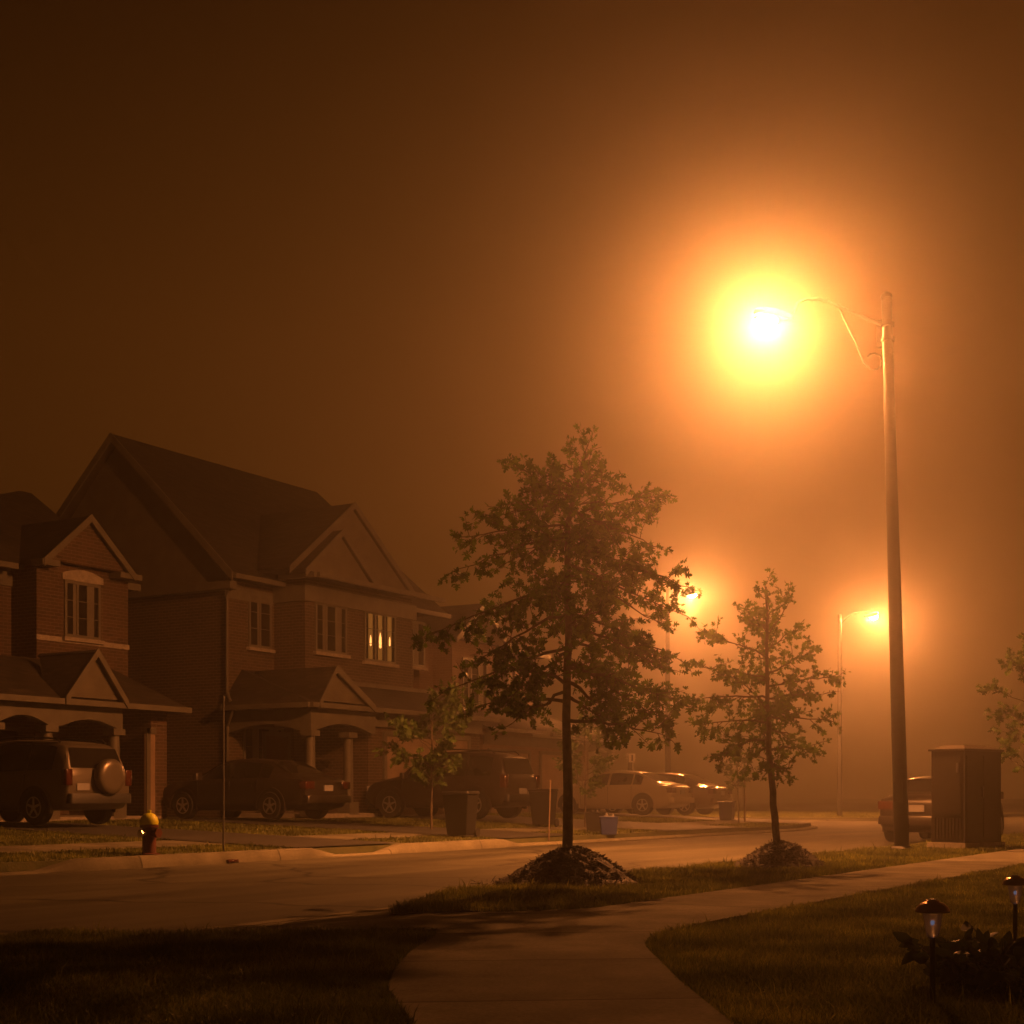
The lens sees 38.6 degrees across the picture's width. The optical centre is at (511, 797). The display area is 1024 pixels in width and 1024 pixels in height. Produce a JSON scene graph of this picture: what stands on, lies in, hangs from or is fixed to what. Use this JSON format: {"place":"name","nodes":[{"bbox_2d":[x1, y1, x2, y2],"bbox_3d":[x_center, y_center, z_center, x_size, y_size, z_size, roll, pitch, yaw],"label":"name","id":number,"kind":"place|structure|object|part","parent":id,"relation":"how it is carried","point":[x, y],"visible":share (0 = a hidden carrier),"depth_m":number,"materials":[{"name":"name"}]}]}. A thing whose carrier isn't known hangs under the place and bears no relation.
{"place":"outdoors","nodes":[
{"label":"outdoors","id":0,"kind":"place"},
{"bbox_2d":[0,825,171,845],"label":"grass","id":1,"kind":"structure","parent":0,"point":[10,836],"depth_m":24.86,"materials":[{"name":"green plant"}]},
{"bbox_2d":[0,822,395,846],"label":"driveway","id":2,"kind":"structure","parent":0,"point":[235,838],"depth_m":27.03,"materials":[{"name":"concrete"}]},
{"bbox_2d":[0,736,131,824],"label":"parked car","id":3,"kind":"object","parent":2,"relation":"on","point":[41,781],"visible":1,"depth_m":28.43,"materials":[{"name":"silver paint"}]},
{"bbox_3d":[-9.820,-0.776,28.756,0.873,0.536,0.171,0,0,31],"label":"side window","id":4,"kind":"part","parent":3,"relation":"part of","materials":[{"name":"black glass"}]},
{"bbox_3d":[-9.096,-0.773,28.322,0.679,0.503,0.163,0,0,31],"label":"side window","id":5,"kind":"part","parent":3,"relation":"part of","materials":[{"name":"black glass"}]},
{"bbox_3d":[-8.157,-0.765,28.626,0.150,0.391,1.346,0,0,31],"label":"rear window","id":6,"kind":"part","parent":3,"relation":"part of","materials":[{"name":"black glass"}]},
{"bbox_2d":[48,817,387,835],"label":"grass","id":7,"kind":"structure","parent":0,"point":[233,828],"depth_m":30.87,"materials":[{"name":"green plant"}]},
{"bbox_2d":[0,915,438,1023],"bbox_3d":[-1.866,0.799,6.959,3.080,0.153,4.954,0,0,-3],"label":"grass","id":8,"kind":"structure","parent":0,"point":[308,975],"depth_m":6.87,"materials":[{"name":"green plant"}]},
{"bbox_2d":[226,859,238,863],"bbox_3d":[-4.221,0.966,22.097,0.084,0.068,0.257,0,0,31],"label":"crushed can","id":9,"kind":"object","parent":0,"point":[228,861],"visible":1,"depth_m":22.05,"materials":[{"name":"red metal"}]},
{"bbox_2d":[161,818,573,837],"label":"driveway","id":10,"kind":"structure","parent":0,"point":[409,829],"depth_m":33.18,"materials":[{"name":"concrete"}]},
{"bbox_2d":[163,758,350,819],"bbox_3d":[-6.358,-0.204,35.827,4.845,1.484,2.230,0,0,31],"label":"parked car","id":11,"kind":"object","parent":10,"relation":"on","point":[272,789],"visible":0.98,"depth_m":34.88,"materials":[{"name":"grey paint"}]},
{"bbox_3d":[-7.039,-0.630,35.355,0.734,0.411,0.226,0,0,31],"label":"side window","id":12,"kind":"part","parent":11,"relation":"part of","materials":[{"name":"black glass"}]},
{"bbox_3d":[-6.315,-0.651,34.918,0.796,0.399,0.222,0,0,31],"label":"side window","id":13,"kind":"part","parent":11,"relation":"part of","materials":[{"name":"black glass"}]},
{"bbox_3d":[-5.797,-0.634,34.610,0.306,0.346,0.211,0,0,31],"label":"side window","id":14,"kind":"part","parent":11,"relation":"part of","materials":[{"name":"black glass"}]},
{"bbox_3d":[-5.129,-0.716,35.089,0.612,0.302,1.390,0,0,31],"label":"rear window","id":15,"kind":"part","parent":11,"relation":"part of","materials":[{"name":"black glass"}]},
{"bbox_2d":[0,820,757,853],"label":"sidewalk","id":16,"kind":"structure","parent":0,"point":[59,847],"depth_m":24.97,"materials":[{"name":"concrete"}]},
{"bbox_2d":[0,813,810,871],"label":"lawn","id":17,"kind":"structure","parent":0,"point":[11,866],"depth_m":30.70,"materials":[{"name":"plant"}]},
{"bbox_2d":[0,491,191,821],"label":"brick house","id":18,"kind":"structure","parent":17,"relation":"on","point":[67,586],"depth_m":35.85,"materials":[{"name":"brown brick"}]},
{"bbox_2d":[0,727,19,741],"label":"window","id":19,"kind":"structure","parent":18,"relation":"in","point":[7,732],"depth_m":35.70,"materials":[{"name":"glass"}]},
{"bbox_2d":[34,733,62,814],"bbox_3d":[-11.633,-0.580,36.718,0.052,2.040,0.900,0,0,31],"label":"front door","id":20,"kind":"structure","parent":18,"relation":"in","point":[59,736],"depth_m":36.91,"materials":[{"name":"paint"}]},
{"bbox_2d":[61,570,104,644],"bbox_3d":[-10.697,-4.761,36.496,0.140,1.805,1.327,0,0,31],"label":"window","id":21,"kind":"structure","parent":18,"relation":"in","point":[82,588],"depth_m":36.49,"materials":[{"name":"plastic"}]},
{"bbox_2d":[144,734,154,813],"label":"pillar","id":22,"kind":"structure","parent":18,"relation":"in","point":[152,735],"depth_m":35.85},
{"bbox_2d":[0,840,298,862],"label":"grass","id":23,"kind":"structure","parent":17,"relation":"on","point":[27,856],"depth_m":21.38,"materials":[{"name":"green plant"}]},
{"bbox_2d":[137,810,161,854],"bbox_3d":[-5.240,0.524,21.190,0.340,0.685,0.380,0,0,31],"label":"fire hydrant","id":24,"kind":"object","parent":17,"relation":"on","point":[149,833],"visible":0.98,"depth_m":21.11,"materials":[{"name":"red metal"}]},
{"bbox_2d":[222,696,224,851],"bbox_3d":[-4.458,-0.338,22.600,0.036,2.465,0.036,0,0,8],"label":"marker rod","id":25,"kind":"object","parent":17,"relation":"on","point":[223,699],"visible":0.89,"depth_m":22.59,"materials":[{"name":"metal"}]},
{"bbox_2d":[56,432,499,817],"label":"brick house","id":26,"kind":"structure","parent":17,"relation":"on","point":[281,617],"depth_m":41.64,"materials":[{"name":"brown brick"}]},
{"bbox_2d":[246,592,274,652],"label":"window","id":27,"kind":"structure","parent":26,"relation":"in","point":[259,615],"depth_m":41.31,"materials":[{"name":"glass"}]},
{"bbox_2d":[243,726,283,758],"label":"window","id":28,"kind":"structure","parent":26,"relation":"in","point":[252,737],"depth_m":41.14,"materials":[{"name":"glass"}]},
{"bbox_2d":[266,736,287,811],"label":"front door","id":29,"kind":"structure","parent":26,"relation":"in","point":[276,746],"depth_m":41.93,"materials":[{"name":"paint"}]},
{"bbox_2d":[313,602,350,658],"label":"window","id":30,"kind":"structure","parent":26,"relation":"in","point":[330,620],"depth_m":42.30,"materials":[{"name":"plastic"}]},
{"bbox_2d":[362,611,398,667],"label":"window","id":31,"kind":"structure","parent":26,"relation":"in","point":[379,629],"depth_m":44.33,"materials":[{"name":"glass"}]},
{"bbox_2d":[412,621,427,670],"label":"window","id":32,"kind":"structure","parent":26,"relation":"in","point":[418,658],"depth_m":48.04,"materials":[{"name":"glass"}]},
{"bbox_2d":[387,736,466,814],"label":"garage door","id":33,"kind":"structure","parent":26,"relation":"in","point":[395,771],"depth_m":42.96,"materials":[{"name":"brown"}]},
{"bbox_2d":[371,675,472,828],"bbox_3d":[-1.936,-0.964,32.949,2.242,3.515,1.901,0,0,8],"label":"oak tree","id":34,"kind":"object","parent":17,"relation":"on","point":[404,732],"visible":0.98,"depth_m":32.84,"materials":[{"name":"green plant"}]},
{"bbox_2d":[295,816,561,828],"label":"grass","id":35,"kind":"structure","parent":17,"relation":"on","point":[419,822],"depth_m":36.72,"materials":[{"name":"green plant"}]},
{"bbox_2d":[442,791,479,837],"bbox_3d":[-1.020,0.348,29.634,0.620,0.950,0.635,0,0,25],"label":"wheelie bin","id":36,"kind":"object","parent":17,"relation":"on","point":[460,809],"visible":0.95,"depth_m":29.41,"materials":[{"name":"plastic"}]},
{"bbox_2d":[413,604,635,812],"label":"brick house","id":37,"kind":"structure","parent":17,"relation":"on","point":[539,753],"depth_m":50.62,"materials":[{"name":"brown brick"}]},
{"bbox_2d":[462,657,489,708],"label":"window","id":38,"kind":"structure","parent":37,"relation":"in","point":[481,670],"depth_m":50.68,"materials":[{"name":"glass"}]},
{"bbox_2d":[497,671,515,712],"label":"window","id":39,"kind":"structure","parent":37,"relation":"in","point":[512,673],"depth_m":54.10,"materials":[{"name":"glass"}]},
{"bbox_2d":[491,752,527,812],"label":"garage door","id":40,"kind":"structure","parent":37,"relation":"in","point":[493,810],"depth_m":50.28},
{"bbox_2d":[542,755,576,811],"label":"garage door","id":41,"kind":"structure","parent":37,"relation":"in","point":[549,773],"depth_m":52.08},
{"bbox_2d":[528,789,558,826],"bbox_3d":[0.801,0.268,36.534,0.620,0.950,0.635,0,0,25],"label":"wheelie bin","id":42,"kind":"object","parent":17,"relation":"on","point":[539,801],"visible":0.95,"depth_m":36.32,"materials":[{"name":"plastic"}]},
{"bbox_2d":[548,780,550,841],"bbox_3d":[0.796,0.340,31.036,0.038,1.421,0.115,0,0,31],"label":"wooden stake","id":43,"kind":"object","parent":17,"relation":"on","point":[549,812],"visible":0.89,"depth_m":31.02,"materials":[{"name":"brown wood"}]},
{"bbox_2d":[552,712,618,826],"bbox_3d":[1.831,-0.722,37.499,1.836,3.090,1.329,0,0,31],"label":"oak tree","id":44,"kind":"object","parent":17,"relation":"on","point":[600,766],"visible":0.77,"depth_m":37.46,"materials":[{"name":"green plant"}]},
{"bbox_2d":[531,828,661,835],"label":"grass","id":45,"kind":"structure","parent":17,"relation":"on","point":[584,832],"depth_m":34.02,"materials":[{"name":"green plant"}]},
{"bbox_2d":[584,810,608,831],"bbox_3d":[1.995,0.562,34.501,0.494,0.527,0.642,0,0,14],"label":"recycling box","id":46,"kind":"object","parent":17,"relation":"on","point":[592,821],"visible":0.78,"depth_m":34.24,"materials":[{"name":"plastic"}]},
{"bbox_2d":[599,813,618,834],"bbox_3d":[2.213,0.602,33.535,0.442,0.493,0.589,0,0,2],"label":"recycling box","id":47,"kind":"object","parent":17,"relation":"on","point":[608,824],"visible":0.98,"depth_m":33.28,"materials":[{"name":"blue plastic"}]},
{"bbox_2d":[629,753,634,813],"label":"road sign","id":48,"kind":"object","parent":17,"relation":"on","point":[631,757],"visible":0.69,"depth_m":51.96,"materials":[{"name":"metal"}]},
{"bbox_2d":[665,587,697,813],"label":"street lamp","id":49,"kind":"object","parent":17,"relation":"on","point":[667,748],"visible":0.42,"depth_m":57.92,"materials":[{"name":"metal"}]},
{"bbox_2d":[719,750,758,822],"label":"oak tree","id":50,"kind":"object","parent":17,"relation":"on","point":[730,786],"visible":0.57,"depth_m":44.03,"materials":[{"name":"green plant"}]},
{"bbox_2d":[744,780,745,821],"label":"wooden stake","id":51,"kind":"object","parent":17,"relation":"on","point":[744,802],"visible":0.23,"depth_m":45.97,"materials":[{"name":"brown wood"}]},
{"bbox_2d":[353,835,498,842],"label":"grass","id":52,"kind":"structure","parent":0,"point":[421,838],"depth_m":28.25,"materials":[{"name":"green plant"}]},
{"bbox_2d":[0,816,1023,935],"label":"road","id":53,"kind":"structure","parent":0,"point":[173,898],"depth_m":17.36,"materials":[{"name":"grey asphalt"}]},
{"bbox_2d":[0,825,817,875],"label":"kerb","id":54,"kind":"structure","parent":53,"relation":"on","point":[122,862],"depth_m":22.97,"materials":[{"name":"concrete"}]},
{"bbox_2d":[164,833,1023,933],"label":"kerb","id":55,"kind":"structure","parent":53,"relation":"on","point":[304,917],"depth_m":11.70,"materials":[{"name":"concrete"}]},
{"bbox_2d":[557,834,735,844],"bbox_3d":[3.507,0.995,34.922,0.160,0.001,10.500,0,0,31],"label":"kerb","id":56,"kind":"object","parent":53,"relation":"on","point":[647,839],"visible":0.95,"depth_m":34.46,"materials":[{"name":"concrete"}]},
{"bbox_2d":[750,813,1022,820],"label":"kerb","id":57,"kind":"structure","parent":53,"relation":"on","point":[850,819],"depth_m":62.19,"materials":[{"name":"concrete"}]},
{"bbox_2d":[878,776,1003,841],"bbox_3d":[9.931,0.254,33.558,2.230,1.484,4.845,0,0,31],"label":"parked car","id":58,"kind":"object","parent":53,"relation":"on","point":[919,800],"visible":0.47,"depth_m":31.86,"materials":[{"name":"grey paint"}]},
{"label":"rear window","id":59,"kind":"part","parent":58,"relation":"part of","materials":[{"name":"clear glass"}]},
{"bbox_2d":[0,0,1023,798],"label":"sky","id":60,"kind":"structure","parent":0,"point":[376,255],"materials":[{"name":"orange"}]},
{"bbox_2d":[374,815,733,829],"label":"driveway","id":61,"kind":"structure","parent":0,"point":[620,824],"depth_m":40.16,"materials":[{"name":"concrete"}]},
{"bbox_2d":[365,749,539,818],"bbox_3d":[-1.694,-0.365,40.550,4.802,1.911,2.319,0,0,31],"label":"parked car","id":62,"kind":"object","parent":61,"relation":"on","point":[502,783],"visible":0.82,"depth_m":39.50,"materials":[{"name":"black paint"}]},
{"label":"side window","id":63,"kind":"part","parent":62,"relation":"part of","materials":[{"name":"black glass"}]},
{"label":"side window","id":64,"kind":"part","parent":62,"relation":"part of","materials":[{"name":"black glass"}]},
{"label":"side window","id":65,"kind":"part","parent":62,"relation":"part of","materials":[{"name":"black glass"}]},
{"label":"rear window","id":66,"kind":"part","parent":62,"relation":"part of","materials":[{"name":"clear glass"}]},
{"bbox_2d":[487,811,715,822],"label":"grass","id":67,"kind":"structure","parent":0,"point":[631,818],"depth_m":45.34,"materials":[{"name":"green plant"}]},
{"bbox_2d":[189,848,1023,1023],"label":"sidewalk","id":68,"kind":"structure","parent":0,"point":[601,965],"depth_m":7.96,"materials":[{"name":"concrete"}]},
{"bbox_2d":[556,812,808,823],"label":"driveway","id":69,"kind":"structure","parent":0,"point":[712,818],"depth_m":49.71,"materials":[{"name":"concrete"}]},
{"bbox_2d":[556,770,694,814],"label":"parked car","id":70,"kind":"object","parent":69,"relation":"on","point":[642,793],"visible":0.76,"depth_m":48.88,"materials":[{"name":"beige paint"}]},
{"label":"side window","id":71,"kind":"part","parent":70,"relation":"part of","materials":[{"name":"black glass"}]},
{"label":"side window","id":72,"kind":"part","parent":70,"relation":"part of","materials":[{"name":"black glass"}]},
{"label":"side window","id":73,"kind":"part","parent":70,"relation":"part of","materials":[{"name":"black glass"}]},
{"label":"rear window","id":74,"kind":"part","parent":70,"relation":"part of","materials":[{"name":"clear glass"}]},
{"bbox_2d":[605,773,732,814],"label":"parked car","id":75,"kind":"object","parent":69,"relation":"on","point":[707,795],"visible":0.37,"depth_m":52.08,"materials":[{"name":"silver paint"}]},
{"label":"side window","id":76,"kind":"part","parent":75,"relation":"part of","materials":[{"name":"black glass"}]},
{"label":"side window","id":77,"kind":"part","parent":75,"relation":"part of","materials":[{"name":"black glass"}]},
{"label":"rear window","id":78,"kind":"part","parent":75,"relation":"part of","materials":[{"name":"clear glass"}]},
{"bbox_2d":[718,801,735,820],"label":"recycling box","id":79,"kind":"object","parent":69,"relation":"on","point":[727,810],"visible":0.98,"depth_m":47.25,"materials":[{"name":"grey plastic"}]},
{"bbox_2d":[387,831,1023,914],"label":"grass verge","id":80,"kind":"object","parent":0,"point":[488,910],"depth_m":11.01,"materials":[{"name":"plant"}]},
{"bbox_2d":[470,844,662,887],"bbox_3d":[0.538,0.690,14.631,1.988,0.451,1.950,0,0,-25],"label":"mulch mound","id":81,"kind":"object","parent":80,"relation":"on","point":[576,864],"visible":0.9,"depth_m":14.25,"materials":[{"name":"brown wood"}]},
{"bbox_2d":[410,422,711,847],"bbox_3d":[0.445,-1.501,14.630,2.744,4.524,2.963,0,0,31],"label":"oak tree","id":82,"kind":"object","parent":81,"relation":"on","point":[556,587],"visible":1,"depth_m":14.55,"materials":[{"name":"green plant"}]},
{"bbox_2d":[724,839,838,869],"bbox_3d":[3.307,0.714,18.019,1.645,0.404,1.710,0,0,31],"label":"mulch mound","id":83,"kind":"object","parent":80,"relation":"on","point":[781,853],"visible":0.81,"depth_m":17.71,"materials":[{"name":"brown wood"}]},
{"bbox_2d":[675,568,850,842],"bbox_3d":[3.036,-1.027,18.031,1.852,3.560,1.980,0,0,31],"label":"oak tree","id":84,"kind":"object","parent":83,"relation":"on","point":[766,711],"visible":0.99,"depth_m":17.99,"materials":[{"name":"green plant"}]},
{"bbox_2d":[753,291,913,848],"bbox_3d":[5.368,-3.787,24.609,2.764,9.373,0.519,0,0,31],"label":"street lamp","id":85,"kind":"object","parent":80,"relation":"on","point":[767,318],"visible":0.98,"depth_m":23.95,"materials":[{"name":"concrete"}]},
{"bbox_2d":[927,745,1004,848],"bbox_3d":[7.638,0.016,24.591,1.200,1.768,0.720,0,0,-40],"label":"utility cabinet","id":86,"kind":"object","parent":80,"relation":"on","point":[965,796],"visible":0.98,"depth_m":24.26,"materials":[{"name":"metal"}]},
{"bbox_3d":[7.197,-0.194,24.221,0.048,0.948,0.520,0,0,-40],"label":"door","id":87,"kind":"part","parent":86,"relation":"part of","materials":[{"name":"paint"}]},
{"bbox_3d":[7.662,-0.019,24.173,0.480,1.338,0.048,0,0,-40],"label":"door","id":88,"kind":"part","parent":86,"relation":"part of","materials":[{"name":"paint"}]},
{"bbox_3d":[8.035,-0.019,24.507,0.480,1.338,0.016,0,0,-40],"label":"door","id":89,"kind":"part","parent":86,"relation":"part of","materials":[{"name":"paint"}]},
{"bbox_2d":[976,632,1023,772],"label":"oak tree","id":90,"kind":"object","parent":80,"relation":"on","point":[1017,661],"visible":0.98,"depth_m":28.14,"materials":[{"name":"green plant"}]},
{"bbox_2d":[458,799,1023,911],"bbox_3d":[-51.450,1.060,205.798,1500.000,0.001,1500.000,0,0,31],"label":"ground","id":91,"kind":"structure","parent":0,"point":[847,799],"depth_m":691.53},
{"bbox_2d":[702,822,798,827],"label":"grass","id":92,"kind":"structure","parent":0,"point":[756,824],"depth_m":42.74,"materials":[{"name":"green plant"}]},
{"bbox_2d":[622,800,1023,815],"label":"field","id":93,"kind":"structure","parent":0,"point":[847,805],"depth_m":156.18,"materials":[{"name":"green plant"}]},
{"bbox_2d":[622,810,1023,812],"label":"sidewalk","id":94,"kind":"structure","parent":0,"point":[847,811],"depth_m":87.31,"materials":[{"name":"concrete"}]},
{"bbox_2d":[643,863,1023,1023],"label":"lawn","id":95,"kind":"structure","parent":0,"point":[840,940],"depth_m":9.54,"materials":[{"name":"plant"}]},
{"bbox_2d":[915,899,950,1002],"bbox_3d":[1.725,0.658,6.000,0.142,0.483,0.142,0,0,31],"label":"garden light","id":96,"kind":"object","parent":95,"relation":"on","point":[932,911],"visible":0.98,"depth_m":5.98,"materials":[{"name":"black plastic"}]},
{"bbox_2d":[893,921,1023,994],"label":"leafy plant","id":97,"kind":"object","parent":95,"relation":"on","point":[911,945],"visible":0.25,"depth_m":6.63,"materials":[{"name":"green plant"}]},
{"bbox_2d":[936,928,1023,999],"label":"leafy plant","id":98,"kind":"object","parent":95,"relation":"on","point":[974,975],"visible":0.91,"depth_m":6.34,"materials":[{"name":"green plant"}]},
{"bbox_2d":[1002,875,1023,940],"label":"garden light","id":99,"kind":"object","parent":95,"relation":"on","point":[1015,883],"visible":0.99,"depth_m":7.98,"materials":[{"name":"black plastic"}]},
{"bbox_2d":[734,813,1022,818],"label":"grass verge","id":100,"kind":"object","parent":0,"point":[828,818],"depth_m":62.84,"materials":[{"name":"plant"}]},
{"bbox_2d":[621,810,1012,817],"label":"grass","id":101,"kind":"structure","parent":100,"relation":"on","point":[845,814],"depth_m":70.66,"materials":[{"name":"green plant"}]},
{"bbox_2d":[837,611,878,815],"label":"street lamp","id":102,"kind":"object","parent":100,"relation":"on","point":[873,615],"visible":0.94,"depth_m":65.92,"materials":[{"name":"metal"}]}
]}

